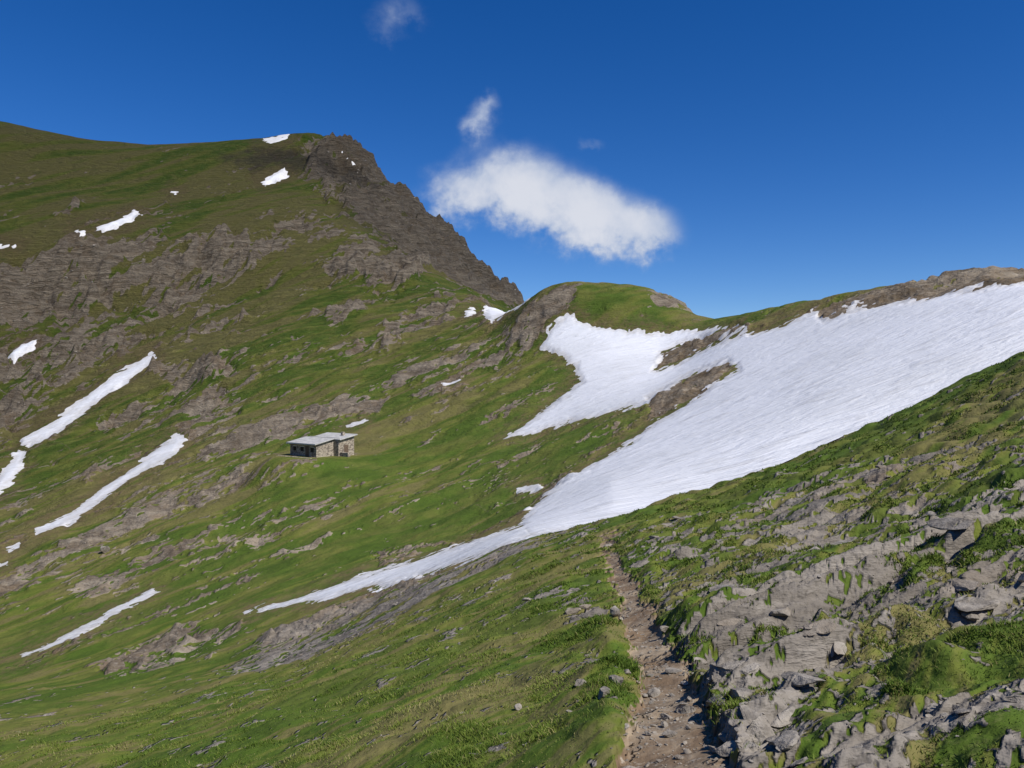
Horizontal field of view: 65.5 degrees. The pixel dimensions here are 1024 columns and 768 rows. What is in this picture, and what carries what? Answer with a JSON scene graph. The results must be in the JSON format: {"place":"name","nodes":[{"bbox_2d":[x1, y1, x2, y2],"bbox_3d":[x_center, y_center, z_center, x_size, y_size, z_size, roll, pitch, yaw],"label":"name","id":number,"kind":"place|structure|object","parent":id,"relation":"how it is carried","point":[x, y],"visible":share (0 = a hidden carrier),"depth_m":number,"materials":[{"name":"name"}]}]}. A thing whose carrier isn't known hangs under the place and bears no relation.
{"place":"outdoors","nodes":[
{"label":"outdoors","id":0,"kind":"place"},
{"bbox_2d":[0,121,1023,767],"bbox_3d":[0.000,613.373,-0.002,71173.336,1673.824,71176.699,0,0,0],"label":"ground","id":1,"kind":"structure","parent":0,"point":[212,553],"depth_m":89.99,"materials":[{"name":"green plant"}]},
{"bbox_2d":[0,244,15,248],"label":"snow patch","id":2,"kind":"object","parent":1,"relation":"on","point":[5,246],"visible":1,"depth_m":435.75,"materials":[{"name":"white snow"}]},
{"bbox_2d":[0,450,26,493],"bbox_3d":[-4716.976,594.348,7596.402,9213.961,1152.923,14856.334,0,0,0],"label":"snow patch","id":3,"kind":"object","parent":1,"relation":"on","point":[11,470],"visible":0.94,"depth_m":199.10,"materials":[{"name":"white snow"}]},
{"bbox_2d":[6,542,20,552],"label":"snow patch","id":4,"kind":"object","parent":1,"relation":"on","point":[15,546],"visible":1,"depth_m":125.41,"materials":[{"name":"white snow"}]},
{"bbox_2d":[8,340,36,363],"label":"snow patch","id":5,"kind":"object","parent":1,"relation":"on","point":[18,352],"visible":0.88,"depth_m":340.62,"materials":[{"name":"white snow"}]},
{"bbox_2d":[75,230,85,235],"bbox_3d":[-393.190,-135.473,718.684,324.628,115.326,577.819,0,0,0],"label":"snow patch","id":6,"kind":"object","parent":1,"relation":"on","point":[82,232],"visible":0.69,"depth_m":435.83,"materials":[{"name":"white snow"}]},
{"bbox_2d":[20,351,156,447],"bbox_3d":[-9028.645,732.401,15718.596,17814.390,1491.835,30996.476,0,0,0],"label":"snow patch","id":7,"kind":"object","parent":1,"relation":"on","point":[80,407],"visible":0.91,"depth_m":252.60,"materials":[{"name":"white snow"}]},
{"bbox_2d":[20,588,160,656],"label":"snow patch","id":8,"kind":"object","parent":1,"relation":"on","point":[83,629],"visible":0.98,"depth_m":73.49,"materials":[{"name":"white snow"}]},
{"bbox_2d":[100,546,109,553],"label":"boulder","id":9,"kind":"object","parent":1,"relation":"on","point":[104,549],"visible":1,"depth_m":105.58,"materials":[{"name":"stone"}]},
{"bbox_2d":[35,433,187,534],"bbox_3d":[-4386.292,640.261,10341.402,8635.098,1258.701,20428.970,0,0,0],"label":"snow patch","id":10,"kind":"object","parent":1,"relation":"on","point":[164,452],"visible":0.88,"depth_m":158.89,"materials":[{"name":"white snow"}]},
{"bbox_2d":[96,210,140,232],"bbox_3d":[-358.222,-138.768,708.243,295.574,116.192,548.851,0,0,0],"label":"snow patch","id":11,"kind":"object","parent":1,"relation":"on","point":[128,218],"visible":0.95,"depth_m":447.92,"materials":[{"name":"white snow"}]},
{"bbox_2d":[261,168,288,184],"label":"snow patch","id":12,"kind":"object","parent":1,"relation":"on","point":[278,176],"visible":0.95,"depth_m":543.23,"materials":[{"name":"white snow"}]},
{"bbox_2d":[262,134,289,143],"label":"snow patch","id":13,"kind":"object","parent":1,"relation":"on","point":[278,138],"visible":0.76,"depth_m":605.89,"materials":[{"name":"white snow"}]},
{"bbox_2d":[0,151,565,668],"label":"scree stones","id":14,"kind":"object","parent":1,"relation":"on","point":[232,399],"visible":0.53,"depth_m":243.87,"materials":[{"name":"grey stone"}]},
{"bbox_2d":[277,432,357,458],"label":"stone hut","id":15,"kind":"object","parent":1,"relation":"on","point":[326,444],"visible":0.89,"depth_m":126.20,"materials":[{"name":"stone"}]},
{"bbox_2d":[305,446,308,456],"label":"door","id":16,"kind":"structure","parent":15,"relation":"in","point":[306,447],"depth_m":125.17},
{"bbox_2d":[346,419,367,427],"bbox_3d":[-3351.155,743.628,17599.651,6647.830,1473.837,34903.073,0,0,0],"label":"snow patch","id":17,"kind":"object","parent":1,"relation":"on","point":[352,424],"visible":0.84,"depth_m":154.07,"materials":[{"name":"white snow"}]},
{"bbox_2d":[441,379,460,385],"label":"snow patch","id":18,"kind":"object","parent":1,"relation":"on","point":[444,384],"visible":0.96,"depth_m":167.76,"materials":[{"name":"white snow"}]},
{"bbox_2d":[464,307,475,316],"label":"snow patch","id":19,"kind":"object","parent":1,"relation":"on","point":[468,313],"visible":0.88,"depth_m":255.87,"materials":[{"name":"white snow"}]},
{"bbox_2d":[482,298,529,322],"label":"snow patch","id":20,"kind":"object","parent":1,"relation":"on","point":[491,314],"visible":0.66,"depth_m":239.37,"materials":[{"name":"white snow"}]},
{"bbox_2d":[514,703,521,710],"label":"boulder","id":21,"kind":"object","parent":1,"relation":"on","point":[518,706],"visible":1,"depth_m":5.62,"materials":[{"name":"stone"}]},
{"bbox_2d":[516,484,542,493],"bbox_3d":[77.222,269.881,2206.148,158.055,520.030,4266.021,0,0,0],"label":"snow patch","id":22,"kind":"object","parent":1,"relation":"on","point":[533,488],"visible":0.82,"depth_m":78.16,"materials":[{"name":"white snow"}]},
{"bbox_2d":[43,385,1023,767],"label":"rubble stones","id":23,"kind":"object","parent":1,"relation":"on","point":[687,707],"visible":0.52,"depth_m":4.76,"materials":[{"name":"grey stone"}]},
{"bbox_2d":[564,608,580,614],"bbox_3d":[0.850,3.212,11.267,0.241,0.119,0.122,0,0,-16],"label":"boulder","id":24,"kind":"object","parent":1,"relation":"on","point":[568,611],"visible":0.94,"depth_m":11.22,"materials":[{"name":"stone"}]},
{"bbox_2d":[575,679,585,685],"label":"boulder","id":25,"kind":"object","parent":1,"relation":"on","point":[578,682],"visible":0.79,"depth_m":5.30,"materials":[{"name":"stone"}]},
{"bbox_2d":[579,604,591,609],"bbox_3d":[1.051,3.202,11.407,0.189,0.104,0.097,0,0,0],"label":"boulder","id":26,"kind":"object","parent":1,"relation":"on","point":[585,606],"visible":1,"depth_m":11.38,"materials":[{"name":"stone"}]},
{"bbox_2d":[598,686,610,699],"bbox_3d":[0.555,1.874,4.822,0.068,0.059,0.119,0,0,41],"label":"boulder","id":27,"kind":"object","parent":1,"relation":"on","point":[603,690],"visible":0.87,"depth_m":4.80,"materials":[{"name":"stone"}]},
{"bbox_2d":[610,606,619,617],"bbox_3d":[1.339,2.949,10.249,0.122,0.145,0.216,0,0,34],"label":"boulder","id":28,"kind":"object","parent":1,"relation":"on","point":[615,611],"visible":0.98,"depth_m":10.19,"materials":[{"name":"stone"}]},
{"bbox_2d":[608,675,623,683],"bbox_3d":[0.679,1.944,5.209,0.096,0.091,0.074,0,0,0],"label":"boulder","id":29,"kind":"object","parent":1,"relation":"on","point":[619,679],"visible":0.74,"depth_m":5.18,"materials":[{"name":"stone"}]},
{"bbox_2d":[660,626,668,632],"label":"boulder","id":30,"kind":"object","parent":1,"relation":"on","point":[663,629],"visible":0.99,"depth_m":8.45,"materials":[{"name":"stone"}]},
{"bbox_2d":[593,521,742,767],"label":"footpath","id":31,"kind":"structure","parent":1,"relation":"on","point":[697,737],"depth_m":5.18,"materials":[{"name":"brown soil"}]},
{"bbox_2d":[729,687,753,699],"bbox_3d":[1.188,1.589,4.088,0.128,0.059,0.136,0,0,0],"label":"boulder","id":32,"kind":"object","parent":1,"relation":"on","point":[740,692],"visible":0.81,"depth_m":4.06,"materials":[{"name":"stone"}]},
{"bbox_2d":[746,716,774,744],"bbox_3d":[1.086,1.526,3.533,0.150,0.117,0.145,0,0,0],"label":"boulder","id":33,"kind":"object","parent":1,"relation":"on","point":[759,727],"visible":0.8,"depth_m":3.49,"materials":[{"name":"stone"}]},
{"bbox_2d":[518,352,1023,746],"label":"tussock grass","id":34,"kind":"structure","parent":1,"relation":"on","point":[623,664],"depth_m":10.42,"materials":[{"name":"green plant"}]},
{"bbox_2d":[770,607,790,615],"bbox_3d":[2.405,2.042,7.132,0.198,0.063,0.120,0,0,6],"label":"boulder","id":35,"kind":"object","parent":1,"relation":"on","point":[785,611],"visible":1,"depth_m":7.09,"materials":[{"name":"stone"}]},
{"bbox_2d":[706,518,1023,767],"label":"slab rocks","id":36,"kind":"object","parent":1,"relation":"on","point":[786,740],"visible":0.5,"depth_m":4.71,"materials":[{"name":"stone"}]},
{"bbox_2d":[0,0,1023,318],"label":"sky","id":37,"kind":"structure","parent":0,"point":[721,158],"materials":[{"name":"blue"}]},
{"bbox_2d":[243,281,1023,613],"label":"snow field","id":38,"kind":"structure","parent":0,"point":[801,385],"depth_m":71.61,"materials":[{"name":"white snow"}]}
]}

